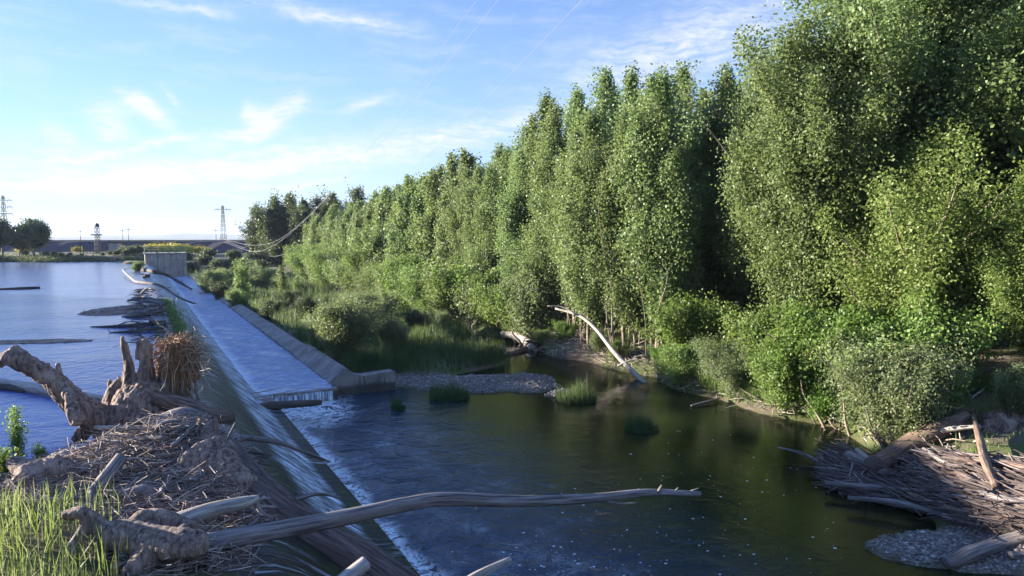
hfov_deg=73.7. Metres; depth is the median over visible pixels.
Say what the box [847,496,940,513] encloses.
driftwood log
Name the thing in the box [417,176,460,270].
poplar tree
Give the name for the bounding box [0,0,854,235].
sky
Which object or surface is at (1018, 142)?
poplar tree
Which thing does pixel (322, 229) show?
poplar tree
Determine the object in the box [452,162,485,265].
poplar tree
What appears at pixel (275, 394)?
dead stick
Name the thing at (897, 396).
willow shrub
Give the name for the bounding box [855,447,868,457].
driftwood log
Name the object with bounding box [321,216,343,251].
poplar tree
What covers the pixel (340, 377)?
basin wall
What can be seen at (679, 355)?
shrub
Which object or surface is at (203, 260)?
bush
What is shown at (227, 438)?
driftwood branch
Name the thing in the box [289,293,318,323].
willow shrub
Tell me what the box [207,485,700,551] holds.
driftwood log
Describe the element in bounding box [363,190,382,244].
poplar tree
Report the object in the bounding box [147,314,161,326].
driftwood log
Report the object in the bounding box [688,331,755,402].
willow shrub
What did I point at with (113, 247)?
switch cabinet
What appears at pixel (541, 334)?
shrub
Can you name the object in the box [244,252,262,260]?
bush
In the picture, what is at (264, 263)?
bush
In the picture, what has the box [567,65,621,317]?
poplar tree
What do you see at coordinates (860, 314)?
shrub
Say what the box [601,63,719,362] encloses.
poplar tree
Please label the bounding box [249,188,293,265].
dark tree
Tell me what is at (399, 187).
poplar tree
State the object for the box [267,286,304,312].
willow shrub
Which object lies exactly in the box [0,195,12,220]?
pylon
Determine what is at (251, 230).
dark tree
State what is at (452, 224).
poplar tree
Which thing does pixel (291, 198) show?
dark tree
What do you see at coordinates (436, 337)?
rushes
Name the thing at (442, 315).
willow shrub
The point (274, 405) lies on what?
driftwood log
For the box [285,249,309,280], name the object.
shrub
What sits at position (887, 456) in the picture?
driftwood log
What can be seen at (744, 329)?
shrub
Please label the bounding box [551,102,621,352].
poplar tree
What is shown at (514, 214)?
poplar tree
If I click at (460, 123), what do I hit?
power line
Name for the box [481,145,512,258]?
poplar tree
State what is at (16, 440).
weed
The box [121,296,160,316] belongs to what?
driftwood log
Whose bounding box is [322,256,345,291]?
shrub
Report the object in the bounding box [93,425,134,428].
driftwood branch
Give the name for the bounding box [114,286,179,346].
crest twigs
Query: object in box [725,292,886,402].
shrub
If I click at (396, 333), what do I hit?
willow shrub
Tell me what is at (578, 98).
poplar tree
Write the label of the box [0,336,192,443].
tree stump
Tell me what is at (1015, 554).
driftwood log
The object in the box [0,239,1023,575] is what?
ground
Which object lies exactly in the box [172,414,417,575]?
fallen log
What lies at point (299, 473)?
spillway water
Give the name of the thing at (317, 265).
shrub
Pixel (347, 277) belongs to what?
shrub
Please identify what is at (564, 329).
shrub
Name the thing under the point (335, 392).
weir
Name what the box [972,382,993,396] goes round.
driftwood log
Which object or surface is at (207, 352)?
dead brush
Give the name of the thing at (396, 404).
sedge tuft
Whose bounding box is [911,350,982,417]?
shrub
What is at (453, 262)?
shrub
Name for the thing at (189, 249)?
broom bush
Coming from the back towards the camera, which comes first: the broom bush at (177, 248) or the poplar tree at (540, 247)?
the broom bush at (177, 248)
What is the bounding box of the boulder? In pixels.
[978,408,1023,432]
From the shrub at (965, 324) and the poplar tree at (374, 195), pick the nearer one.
the shrub at (965, 324)
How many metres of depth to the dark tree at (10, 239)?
117.92 m
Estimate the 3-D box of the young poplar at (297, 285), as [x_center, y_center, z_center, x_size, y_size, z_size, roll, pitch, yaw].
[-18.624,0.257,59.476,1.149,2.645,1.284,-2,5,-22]
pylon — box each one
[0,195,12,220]
[214,205,230,239]
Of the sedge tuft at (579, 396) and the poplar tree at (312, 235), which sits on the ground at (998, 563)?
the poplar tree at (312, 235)
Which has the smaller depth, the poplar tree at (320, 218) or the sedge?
the sedge
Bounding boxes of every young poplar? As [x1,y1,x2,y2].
[229,257,253,296]
[276,264,291,292]
[291,276,304,295]
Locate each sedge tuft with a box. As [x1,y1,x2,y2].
[386,392,405,410]
[428,377,474,401]
[554,375,597,404]
[624,407,659,433]
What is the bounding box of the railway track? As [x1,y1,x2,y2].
[50,240,246,241]
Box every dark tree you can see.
[0,216,12,253]
[2,224,28,255]
[13,217,53,254]
[234,199,266,252]
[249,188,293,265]
[253,222,270,260]
[278,192,316,246]
[282,185,300,261]
[309,192,328,214]
[315,184,346,217]
[338,177,369,214]
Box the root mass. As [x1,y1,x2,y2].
[61,506,209,575]
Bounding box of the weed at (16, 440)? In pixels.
[0,405,30,458]
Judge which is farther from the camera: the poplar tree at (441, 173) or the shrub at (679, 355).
the poplar tree at (441, 173)
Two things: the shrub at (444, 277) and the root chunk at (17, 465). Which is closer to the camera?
the root chunk at (17, 465)
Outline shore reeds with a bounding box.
[0,253,144,261]
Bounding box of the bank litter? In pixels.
[410,305,987,479]
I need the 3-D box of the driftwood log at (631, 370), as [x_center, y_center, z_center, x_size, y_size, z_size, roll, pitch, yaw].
[4.372,2.749,33.498,1.018,3.323,6.966,-3,5,-38]
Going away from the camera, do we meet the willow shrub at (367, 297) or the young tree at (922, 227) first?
the young tree at (922, 227)
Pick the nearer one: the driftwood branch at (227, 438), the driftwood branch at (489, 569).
the driftwood branch at (489, 569)
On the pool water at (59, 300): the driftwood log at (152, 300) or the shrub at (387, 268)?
the driftwood log at (152, 300)
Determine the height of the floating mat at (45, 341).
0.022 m
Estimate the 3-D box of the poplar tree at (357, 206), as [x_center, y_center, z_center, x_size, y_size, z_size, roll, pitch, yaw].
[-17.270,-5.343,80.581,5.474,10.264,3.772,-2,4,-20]
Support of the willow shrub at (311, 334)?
on the ground at (998, 563)
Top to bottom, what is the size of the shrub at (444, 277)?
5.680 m
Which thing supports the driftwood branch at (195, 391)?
on the driftwood branch at (165, 400)
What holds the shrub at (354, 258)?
on the ground at (998, 563)
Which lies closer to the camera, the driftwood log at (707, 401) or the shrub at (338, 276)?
the driftwood log at (707, 401)
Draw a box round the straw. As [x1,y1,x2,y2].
[0,404,279,575]
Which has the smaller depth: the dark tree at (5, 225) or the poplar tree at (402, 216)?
the poplar tree at (402, 216)
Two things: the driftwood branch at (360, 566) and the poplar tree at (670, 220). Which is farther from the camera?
the poplar tree at (670, 220)
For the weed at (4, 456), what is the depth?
10.38 m
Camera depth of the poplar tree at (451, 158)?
60.51 m
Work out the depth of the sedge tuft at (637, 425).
23.10 m
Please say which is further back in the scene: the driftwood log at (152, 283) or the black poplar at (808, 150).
the driftwood log at (152, 283)
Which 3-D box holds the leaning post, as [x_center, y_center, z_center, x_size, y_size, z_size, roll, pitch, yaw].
[-5.907,2.824,9.830,0.224,0.694,0.915,1,4,7]
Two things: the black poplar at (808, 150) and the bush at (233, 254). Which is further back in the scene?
the bush at (233, 254)
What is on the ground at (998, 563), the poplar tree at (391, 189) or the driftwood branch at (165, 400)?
the poplar tree at (391, 189)
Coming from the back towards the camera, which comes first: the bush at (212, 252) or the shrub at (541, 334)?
the bush at (212, 252)
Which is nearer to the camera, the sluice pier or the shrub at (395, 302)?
the shrub at (395, 302)
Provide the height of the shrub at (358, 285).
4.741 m
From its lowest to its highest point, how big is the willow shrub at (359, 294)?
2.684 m
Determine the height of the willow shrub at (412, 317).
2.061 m
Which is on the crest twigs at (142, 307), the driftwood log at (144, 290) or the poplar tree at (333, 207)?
the driftwood log at (144, 290)
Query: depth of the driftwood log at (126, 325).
30.71 m
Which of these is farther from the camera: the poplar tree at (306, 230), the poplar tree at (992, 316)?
the poplar tree at (306, 230)
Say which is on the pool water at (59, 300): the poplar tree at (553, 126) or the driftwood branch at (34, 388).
the driftwood branch at (34, 388)
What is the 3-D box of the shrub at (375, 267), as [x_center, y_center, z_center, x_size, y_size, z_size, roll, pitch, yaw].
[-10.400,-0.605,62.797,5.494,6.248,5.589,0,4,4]
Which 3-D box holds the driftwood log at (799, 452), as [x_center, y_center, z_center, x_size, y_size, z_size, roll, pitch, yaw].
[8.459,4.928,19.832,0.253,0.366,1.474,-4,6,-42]
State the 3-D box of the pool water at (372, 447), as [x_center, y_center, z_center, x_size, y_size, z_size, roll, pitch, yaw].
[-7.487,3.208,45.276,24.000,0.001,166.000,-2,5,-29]
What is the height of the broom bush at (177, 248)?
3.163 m
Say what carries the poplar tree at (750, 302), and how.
on the ground at (998, 563)
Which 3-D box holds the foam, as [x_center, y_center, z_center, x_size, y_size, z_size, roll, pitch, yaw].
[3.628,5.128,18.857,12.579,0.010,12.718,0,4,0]
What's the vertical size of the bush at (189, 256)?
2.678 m
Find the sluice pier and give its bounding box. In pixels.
[143,246,187,276]
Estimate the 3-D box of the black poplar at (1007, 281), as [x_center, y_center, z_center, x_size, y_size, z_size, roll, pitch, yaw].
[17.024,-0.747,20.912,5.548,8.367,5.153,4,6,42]
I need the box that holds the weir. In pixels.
[273,386,337,399]
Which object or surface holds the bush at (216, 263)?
on the ground at (998, 563)
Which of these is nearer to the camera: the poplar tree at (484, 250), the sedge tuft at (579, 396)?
the sedge tuft at (579, 396)
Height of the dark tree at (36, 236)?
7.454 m
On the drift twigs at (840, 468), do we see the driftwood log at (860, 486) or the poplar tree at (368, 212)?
the driftwood log at (860, 486)
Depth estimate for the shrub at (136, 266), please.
81.95 m
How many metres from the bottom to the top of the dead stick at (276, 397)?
0.100 m
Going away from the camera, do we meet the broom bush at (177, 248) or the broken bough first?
the broken bough
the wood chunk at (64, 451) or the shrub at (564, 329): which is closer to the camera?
the wood chunk at (64, 451)
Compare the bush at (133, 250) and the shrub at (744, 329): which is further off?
the bush at (133, 250)
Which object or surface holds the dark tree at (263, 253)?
on the ground at (998, 563)
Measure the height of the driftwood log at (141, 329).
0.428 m
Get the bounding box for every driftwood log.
[91,320,165,327]
[108,322,166,332]
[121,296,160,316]
[122,269,195,303]
[125,308,167,317]
[126,299,163,303]
[134,292,160,300]
[141,267,191,289]
[141,286,162,294]
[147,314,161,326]
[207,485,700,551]
[259,400,321,409]
[554,306,647,381]
[691,397,720,405]
[777,447,820,465]
[825,481,1007,507]
[844,451,889,477]
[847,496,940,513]
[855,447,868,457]
[863,410,971,475]
[906,491,1017,522]
[916,457,1010,495]
[922,447,963,471]
[938,477,1023,507]
[941,424,980,432]
[941,529,1023,568]
[954,458,1023,469]
[962,384,987,392]
[970,411,999,487]
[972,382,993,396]
[1007,551,1023,558]
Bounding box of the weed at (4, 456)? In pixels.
[0,446,24,480]
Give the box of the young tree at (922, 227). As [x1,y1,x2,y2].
[805,116,1023,368]
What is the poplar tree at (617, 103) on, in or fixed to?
on the ground at (998, 563)
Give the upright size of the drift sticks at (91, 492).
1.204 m
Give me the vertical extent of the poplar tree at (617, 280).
12.965 m
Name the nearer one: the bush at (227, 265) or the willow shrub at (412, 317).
the willow shrub at (412, 317)
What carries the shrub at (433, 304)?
on the ground at (998, 563)
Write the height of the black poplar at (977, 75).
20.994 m
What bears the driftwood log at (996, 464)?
on the drift twigs at (840, 468)
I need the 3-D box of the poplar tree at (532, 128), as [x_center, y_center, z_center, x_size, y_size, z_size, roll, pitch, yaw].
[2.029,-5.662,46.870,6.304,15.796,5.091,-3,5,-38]
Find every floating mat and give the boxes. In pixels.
[0,338,92,343]
[77,304,172,315]
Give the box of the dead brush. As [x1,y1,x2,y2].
[131,320,230,397]
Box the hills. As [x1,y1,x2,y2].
[48,233,246,238]
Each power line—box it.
[224,0,476,244]
[225,0,497,251]
[227,21,561,255]
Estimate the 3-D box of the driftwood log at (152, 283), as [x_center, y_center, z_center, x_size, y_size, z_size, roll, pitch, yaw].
[-35.355,-0.202,65.157,3.724,2.486,22.496,-4,6,-44]
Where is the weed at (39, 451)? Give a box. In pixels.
[27,441,50,458]
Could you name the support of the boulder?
on the ground at (998, 563)
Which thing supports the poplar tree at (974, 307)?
on the ground at (998, 563)
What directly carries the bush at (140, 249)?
on the ground at (998, 563)
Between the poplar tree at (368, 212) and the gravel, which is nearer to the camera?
the gravel
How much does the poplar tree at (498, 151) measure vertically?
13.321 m
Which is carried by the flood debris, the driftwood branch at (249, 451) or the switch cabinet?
the driftwood branch at (249, 451)
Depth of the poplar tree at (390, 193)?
68.58 m
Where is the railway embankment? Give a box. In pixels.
[0,242,249,252]
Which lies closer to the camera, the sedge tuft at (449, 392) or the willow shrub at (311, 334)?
the sedge tuft at (449, 392)
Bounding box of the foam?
[452,434,836,575]
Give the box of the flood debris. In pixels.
[0,426,259,575]
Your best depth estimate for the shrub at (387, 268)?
57.75 m
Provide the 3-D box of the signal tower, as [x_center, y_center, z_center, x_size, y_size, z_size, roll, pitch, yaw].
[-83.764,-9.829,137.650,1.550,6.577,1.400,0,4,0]
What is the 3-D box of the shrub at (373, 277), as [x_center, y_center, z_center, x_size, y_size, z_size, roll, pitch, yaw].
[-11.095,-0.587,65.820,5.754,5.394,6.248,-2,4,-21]
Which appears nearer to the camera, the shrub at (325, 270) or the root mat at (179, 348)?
the root mat at (179, 348)
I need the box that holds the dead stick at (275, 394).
[253,388,302,397]
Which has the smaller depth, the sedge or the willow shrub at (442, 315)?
the sedge
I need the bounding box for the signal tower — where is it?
[90,223,101,253]
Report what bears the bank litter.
on the ground at (998, 563)
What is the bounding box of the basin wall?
[187,274,394,395]
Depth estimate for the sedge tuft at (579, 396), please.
27.12 m
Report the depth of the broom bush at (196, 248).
141.65 m
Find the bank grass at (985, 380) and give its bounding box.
[308,279,1023,468]
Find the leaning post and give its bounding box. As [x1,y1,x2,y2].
[78,453,126,505]
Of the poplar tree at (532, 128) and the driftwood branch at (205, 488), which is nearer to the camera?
the driftwood branch at (205, 488)
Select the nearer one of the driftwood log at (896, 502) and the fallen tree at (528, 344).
the driftwood log at (896, 502)
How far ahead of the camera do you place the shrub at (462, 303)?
46.91 m
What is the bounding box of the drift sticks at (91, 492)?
[0,415,270,569]
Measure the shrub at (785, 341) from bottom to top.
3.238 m
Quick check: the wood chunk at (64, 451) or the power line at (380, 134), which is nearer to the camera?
the wood chunk at (64, 451)
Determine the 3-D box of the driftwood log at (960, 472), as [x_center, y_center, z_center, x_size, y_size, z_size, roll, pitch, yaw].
[10.581,4.510,16.299,0.356,0.636,3.923,1,4,7]
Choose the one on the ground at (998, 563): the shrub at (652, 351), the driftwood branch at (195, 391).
the shrub at (652, 351)
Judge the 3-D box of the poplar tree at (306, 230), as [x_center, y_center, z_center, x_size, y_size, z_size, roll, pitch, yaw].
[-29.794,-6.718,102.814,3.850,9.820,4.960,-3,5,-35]
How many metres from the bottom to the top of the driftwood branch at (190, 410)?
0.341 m
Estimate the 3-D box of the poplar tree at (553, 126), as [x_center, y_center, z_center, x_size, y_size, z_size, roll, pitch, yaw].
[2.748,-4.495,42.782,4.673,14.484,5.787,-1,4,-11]
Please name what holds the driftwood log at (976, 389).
on the ground at (998, 563)
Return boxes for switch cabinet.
[108,244,120,250]
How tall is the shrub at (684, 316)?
4.096 m
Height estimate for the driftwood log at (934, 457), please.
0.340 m
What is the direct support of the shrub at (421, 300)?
on the ground at (998, 563)
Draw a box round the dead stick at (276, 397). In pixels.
[254,394,300,399]
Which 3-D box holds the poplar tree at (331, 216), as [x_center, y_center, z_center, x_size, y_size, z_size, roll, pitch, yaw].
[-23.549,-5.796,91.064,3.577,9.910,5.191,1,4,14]
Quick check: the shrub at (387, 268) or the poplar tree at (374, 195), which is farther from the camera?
the poplar tree at (374, 195)
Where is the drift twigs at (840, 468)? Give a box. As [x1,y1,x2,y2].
[804,439,1023,539]
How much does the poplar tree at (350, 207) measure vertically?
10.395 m
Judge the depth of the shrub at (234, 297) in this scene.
58.20 m
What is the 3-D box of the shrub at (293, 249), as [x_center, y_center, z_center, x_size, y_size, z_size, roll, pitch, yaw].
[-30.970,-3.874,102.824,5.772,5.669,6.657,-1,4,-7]
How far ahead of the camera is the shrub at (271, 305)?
48.91 m
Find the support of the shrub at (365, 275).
on the ground at (998, 563)
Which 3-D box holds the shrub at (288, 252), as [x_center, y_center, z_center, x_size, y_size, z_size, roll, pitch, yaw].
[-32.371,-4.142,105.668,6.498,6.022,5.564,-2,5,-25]
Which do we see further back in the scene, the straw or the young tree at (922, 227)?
the young tree at (922, 227)
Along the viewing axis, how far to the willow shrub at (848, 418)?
22.42 m
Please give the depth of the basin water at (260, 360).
36.28 m
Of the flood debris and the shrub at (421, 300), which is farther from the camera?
the shrub at (421, 300)
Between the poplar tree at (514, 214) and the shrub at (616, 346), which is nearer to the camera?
the shrub at (616, 346)
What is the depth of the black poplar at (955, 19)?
26.28 m
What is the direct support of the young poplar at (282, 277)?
on the ground at (998, 563)
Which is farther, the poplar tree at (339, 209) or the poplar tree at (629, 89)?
the poplar tree at (339, 209)
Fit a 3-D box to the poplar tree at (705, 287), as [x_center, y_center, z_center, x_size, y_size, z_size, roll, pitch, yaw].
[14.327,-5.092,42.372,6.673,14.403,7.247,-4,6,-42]
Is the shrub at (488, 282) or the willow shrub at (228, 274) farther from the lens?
the willow shrub at (228, 274)
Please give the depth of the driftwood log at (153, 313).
34.76 m
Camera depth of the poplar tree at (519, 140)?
48.90 m
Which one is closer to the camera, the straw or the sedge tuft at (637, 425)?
the straw
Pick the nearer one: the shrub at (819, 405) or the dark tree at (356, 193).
the shrub at (819, 405)
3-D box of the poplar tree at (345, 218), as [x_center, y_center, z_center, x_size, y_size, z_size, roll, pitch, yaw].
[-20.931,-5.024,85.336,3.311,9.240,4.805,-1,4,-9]
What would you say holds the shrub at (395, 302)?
on the ground at (998, 563)
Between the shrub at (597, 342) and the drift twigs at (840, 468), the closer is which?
the drift twigs at (840, 468)
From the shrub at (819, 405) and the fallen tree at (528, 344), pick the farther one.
the fallen tree at (528, 344)
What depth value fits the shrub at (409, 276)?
54.49 m
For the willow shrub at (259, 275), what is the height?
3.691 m
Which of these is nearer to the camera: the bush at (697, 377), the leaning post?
the leaning post
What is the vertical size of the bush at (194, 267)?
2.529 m
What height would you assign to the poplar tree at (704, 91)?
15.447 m
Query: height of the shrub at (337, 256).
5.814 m
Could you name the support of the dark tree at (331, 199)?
on the ground at (998, 563)
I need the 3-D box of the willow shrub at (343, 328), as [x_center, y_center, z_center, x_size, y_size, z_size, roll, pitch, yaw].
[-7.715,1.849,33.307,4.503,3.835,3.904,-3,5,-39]
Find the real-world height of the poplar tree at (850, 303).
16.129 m
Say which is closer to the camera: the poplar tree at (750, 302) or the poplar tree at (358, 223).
the poplar tree at (750, 302)
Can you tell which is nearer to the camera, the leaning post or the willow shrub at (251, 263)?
the leaning post
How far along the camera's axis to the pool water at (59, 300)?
29.95 m
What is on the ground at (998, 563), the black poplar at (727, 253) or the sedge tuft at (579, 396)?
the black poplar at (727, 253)
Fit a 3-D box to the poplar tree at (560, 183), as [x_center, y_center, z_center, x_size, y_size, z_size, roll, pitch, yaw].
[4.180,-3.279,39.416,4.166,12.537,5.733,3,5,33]
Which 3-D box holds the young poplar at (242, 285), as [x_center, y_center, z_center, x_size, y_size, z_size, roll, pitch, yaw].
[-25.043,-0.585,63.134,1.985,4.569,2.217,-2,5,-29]
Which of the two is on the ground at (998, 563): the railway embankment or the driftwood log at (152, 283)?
the railway embankment
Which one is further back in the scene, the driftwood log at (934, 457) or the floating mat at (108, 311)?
the floating mat at (108, 311)
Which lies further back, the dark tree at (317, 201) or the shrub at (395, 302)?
the dark tree at (317, 201)
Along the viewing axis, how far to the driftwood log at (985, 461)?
16.01 m
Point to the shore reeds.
(52, 257)
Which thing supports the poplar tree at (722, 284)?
on the ground at (998, 563)
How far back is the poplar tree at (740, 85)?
47.26 m
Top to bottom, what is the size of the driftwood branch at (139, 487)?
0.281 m
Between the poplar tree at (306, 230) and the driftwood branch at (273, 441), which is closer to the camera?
the driftwood branch at (273, 441)
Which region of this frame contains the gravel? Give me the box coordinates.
[395,371,1023,572]
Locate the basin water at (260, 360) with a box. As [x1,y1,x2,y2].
[167,276,331,394]
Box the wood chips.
[0,417,256,571]
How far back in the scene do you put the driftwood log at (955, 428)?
18.43 m
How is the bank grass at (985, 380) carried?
on the ground at (998, 563)
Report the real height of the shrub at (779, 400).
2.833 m
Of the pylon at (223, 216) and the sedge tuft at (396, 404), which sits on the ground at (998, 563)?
the pylon at (223, 216)
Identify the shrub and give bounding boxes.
[127,260,145,270]
[186,266,229,293]
[208,280,233,299]
[215,266,234,285]
[224,288,250,307]
[235,260,261,284]
[243,263,275,290]
[257,297,283,320]
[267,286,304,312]
[281,242,303,277]
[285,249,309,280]
[286,243,302,254]
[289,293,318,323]
[294,237,330,277]
[300,240,341,288]
[301,289,400,357]
[301,313,323,347]
[302,243,329,284]
[322,248,344,288]
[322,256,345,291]
[323,256,344,288]
[326,259,354,294]
[332,285,398,332]
[334,237,386,292]
[335,287,376,298]
[336,264,356,290]
[349,260,376,292]
[355,260,379,293]
[363,249,409,294]
[366,261,382,296]
[368,244,432,311]
[372,314,410,351]
[375,288,402,315]
[387,259,438,311]
[401,306,438,329]
[405,274,433,313]
[415,259,479,324]
[417,254,485,327]
[422,310,451,326]
[423,251,467,302]
[438,253,500,332]
[461,265,506,330]
[469,275,519,339]
[492,259,566,345]
[531,326,556,345]
[551,319,577,341]
[588,327,614,352]
[606,337,630,359]
[629,287,738,351]
[645,345,666,363]
[655,340,710,390]
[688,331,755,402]
[710,295,788,379]
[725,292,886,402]
[745,341,818,415]
[778,316,837,376]
[787,366,838,428]
[788,294,900,389]
[801,316,935,435]
[807,315,948,410]
[810,319,982,449]
[877,277,1015,396]
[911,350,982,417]
[988,358,1023,417]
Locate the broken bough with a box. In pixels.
[176,495,275,523]
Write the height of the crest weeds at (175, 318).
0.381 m
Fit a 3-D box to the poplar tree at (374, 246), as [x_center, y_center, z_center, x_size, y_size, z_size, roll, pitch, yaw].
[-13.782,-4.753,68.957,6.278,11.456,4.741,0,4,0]
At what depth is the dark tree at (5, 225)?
120.04 m
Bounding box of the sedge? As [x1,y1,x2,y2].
[0,471,125,575]
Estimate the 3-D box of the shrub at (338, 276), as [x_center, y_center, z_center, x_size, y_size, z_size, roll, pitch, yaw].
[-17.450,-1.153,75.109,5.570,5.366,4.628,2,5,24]
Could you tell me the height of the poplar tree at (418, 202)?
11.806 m
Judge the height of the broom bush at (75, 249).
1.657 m
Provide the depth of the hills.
3128.76 m
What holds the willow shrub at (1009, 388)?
on the ground at (998, 563)
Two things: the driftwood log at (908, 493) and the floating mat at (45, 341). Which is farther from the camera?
the floating mat at (45, 341)
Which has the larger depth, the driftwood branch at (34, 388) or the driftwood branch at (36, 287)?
the driftwood branch at (36, 287)
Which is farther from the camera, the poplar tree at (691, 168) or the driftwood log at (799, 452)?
the poplar tree at (691, 168)
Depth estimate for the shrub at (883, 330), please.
21.64 m
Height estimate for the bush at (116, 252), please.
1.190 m
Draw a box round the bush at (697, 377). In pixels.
[638,338,768,402]
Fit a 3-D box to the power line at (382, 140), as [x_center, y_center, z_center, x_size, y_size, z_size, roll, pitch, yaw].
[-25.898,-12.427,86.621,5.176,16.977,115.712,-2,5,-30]
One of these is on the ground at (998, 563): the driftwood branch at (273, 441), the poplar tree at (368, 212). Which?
the poplar tree at (368, 212)
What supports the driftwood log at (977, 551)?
on the gravel
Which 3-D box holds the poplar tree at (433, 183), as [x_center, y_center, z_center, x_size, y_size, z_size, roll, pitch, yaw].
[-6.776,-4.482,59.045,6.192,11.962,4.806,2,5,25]
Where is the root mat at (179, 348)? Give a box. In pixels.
[146,330,214,397]
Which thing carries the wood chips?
on the flood debris
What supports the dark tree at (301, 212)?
on the ground at (998, 563)
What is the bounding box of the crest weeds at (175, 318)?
[162,297,196,338]
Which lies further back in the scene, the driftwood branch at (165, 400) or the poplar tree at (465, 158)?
the poplar tree at (465, 158)
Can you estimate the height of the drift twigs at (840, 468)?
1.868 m
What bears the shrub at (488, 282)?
on the ground at (998, 563)
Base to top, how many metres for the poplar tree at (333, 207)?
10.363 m
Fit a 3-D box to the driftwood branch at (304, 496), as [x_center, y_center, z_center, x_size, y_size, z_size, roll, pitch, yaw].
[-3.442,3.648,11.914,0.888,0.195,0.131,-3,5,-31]
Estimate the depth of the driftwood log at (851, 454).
19.04 m
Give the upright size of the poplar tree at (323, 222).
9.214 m
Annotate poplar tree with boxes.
[301,211,316,248]
[303,214,323,248]
[307,215,321,247]
[316,213,327,246]
[316,217,334,245]
[320,208,342,247]
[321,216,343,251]
[325,201,354,242]
[325,204,340,218]
[331,212,350,252]
[332,203,343,216]
[337,208,365,259]
[343,185,399,266]
[344,199,365,260]
[348,197,376,246]
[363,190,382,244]
[368,189,379,209]
[378,174,419,257]
[381,192,404,258]
[383,175,417,206]
[390,184,402,194]
[393,179,405,199]
[397,167,443,265]
[397,173,427,257]
[415,149,460,214]
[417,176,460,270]
[433,163,457,187]
[434,164,474,267]
[448,147,483,201]
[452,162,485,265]
[464,162,504,271]
[471,141,516,184]
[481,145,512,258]
[483,144,538,282]
[496,87,569,233]
[501,121,530,255]
[511,132,580,329]
[518,97,589,316]
[541,120,598,336]
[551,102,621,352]
[558,83,588,314]
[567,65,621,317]
[586,98,665,357]
[591,86,623,129]
[597,60,652,326]
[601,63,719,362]
[630,63,718,325]
[639,59,713,296]
[683,62,750,316]
[690,81,716,302]
[694,98,746,310]
[733,74,751,303]
[735,80,770,313]
[839,292,857,312]
[911,106,1023,341]
[953,246,1003,337]
[986,152,1019,343]
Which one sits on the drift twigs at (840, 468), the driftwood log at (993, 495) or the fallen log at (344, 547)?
the driftwood log at (993, 495)
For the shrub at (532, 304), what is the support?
on the ground at (998, 563)
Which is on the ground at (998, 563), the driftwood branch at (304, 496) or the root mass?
the root mass
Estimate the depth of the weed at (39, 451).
11.56 m
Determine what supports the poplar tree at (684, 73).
on the ground at (998, 563)
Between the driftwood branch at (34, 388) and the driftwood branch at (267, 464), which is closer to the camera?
the driftwood branch at (267, 464)
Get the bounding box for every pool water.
[0,262,166,459]
[281,285,1014,575]
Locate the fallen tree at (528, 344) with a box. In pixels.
[500,328,548,355]
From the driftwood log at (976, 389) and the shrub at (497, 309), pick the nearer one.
the driftwood log at (976, 389)
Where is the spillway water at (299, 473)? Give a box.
[143,265,419,575]
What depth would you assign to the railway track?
156.87 m
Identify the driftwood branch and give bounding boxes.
[0,286,39,289]
[0,378,102,401]
[0,384,25,392]
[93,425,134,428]
[123,483,164,501]
[152,390,235,425]
[160,407,211,422]
[170,484,219,492]
[192,382,199,400]
[225,422,235,440]
[225,435,330,462]
[244,447,271,456]
[252,457,271,466]
[295,492,340,500]
[338,557,369,575]
[468,557,511,575]
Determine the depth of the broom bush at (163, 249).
138.73 m
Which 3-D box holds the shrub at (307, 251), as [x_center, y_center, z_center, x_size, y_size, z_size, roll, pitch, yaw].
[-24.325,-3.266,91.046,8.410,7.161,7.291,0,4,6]
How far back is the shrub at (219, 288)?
66.19 m
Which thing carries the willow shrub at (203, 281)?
on the ground at (998, 563)
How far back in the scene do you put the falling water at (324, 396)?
27.04 m
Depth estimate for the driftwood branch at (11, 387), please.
17.91 m
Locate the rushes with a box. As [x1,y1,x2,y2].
[201,269,511,376]
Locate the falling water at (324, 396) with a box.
[271,390,332,401]
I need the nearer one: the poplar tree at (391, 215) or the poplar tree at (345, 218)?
the poplar tree at (391, 215)
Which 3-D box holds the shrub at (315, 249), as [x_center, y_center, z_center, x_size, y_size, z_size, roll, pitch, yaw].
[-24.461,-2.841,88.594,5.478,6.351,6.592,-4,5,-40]
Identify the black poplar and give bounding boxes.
[671,0,942,316]
[695,25,867,309]
[781,0,1023,309]
[882,0,1017,264]
[966,169,1023,360]
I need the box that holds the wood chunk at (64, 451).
[48,450,73,456]
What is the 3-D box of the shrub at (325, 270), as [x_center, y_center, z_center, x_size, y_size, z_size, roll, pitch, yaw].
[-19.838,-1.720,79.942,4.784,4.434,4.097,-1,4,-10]
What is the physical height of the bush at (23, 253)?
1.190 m
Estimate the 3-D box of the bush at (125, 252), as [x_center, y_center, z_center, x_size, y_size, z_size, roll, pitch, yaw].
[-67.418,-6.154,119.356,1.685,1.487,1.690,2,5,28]
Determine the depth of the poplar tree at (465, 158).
57.80 m
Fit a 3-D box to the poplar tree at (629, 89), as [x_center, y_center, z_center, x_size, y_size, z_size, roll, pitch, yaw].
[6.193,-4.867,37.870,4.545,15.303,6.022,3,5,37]
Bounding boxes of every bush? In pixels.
[21,251,29,255]
[71,245,82,253]
[112,250,120,254]
[121,249,130,255]
[124,245,137,254]
[133,244,143,253]
[153,242,176,251]
[163,241,183,251]
[179,251,195,261]
[182,244,194,252]
[187,261,200,273]
[193,244,206,252]
[194,254,212,266]
[198,248,217,258]
[208,258,224,269]
[221,259,237,270]
[225,249,242,259]
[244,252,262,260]
[250,258,271,270]
[638,338,768,402]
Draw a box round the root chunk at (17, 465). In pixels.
[1,454,76,494]

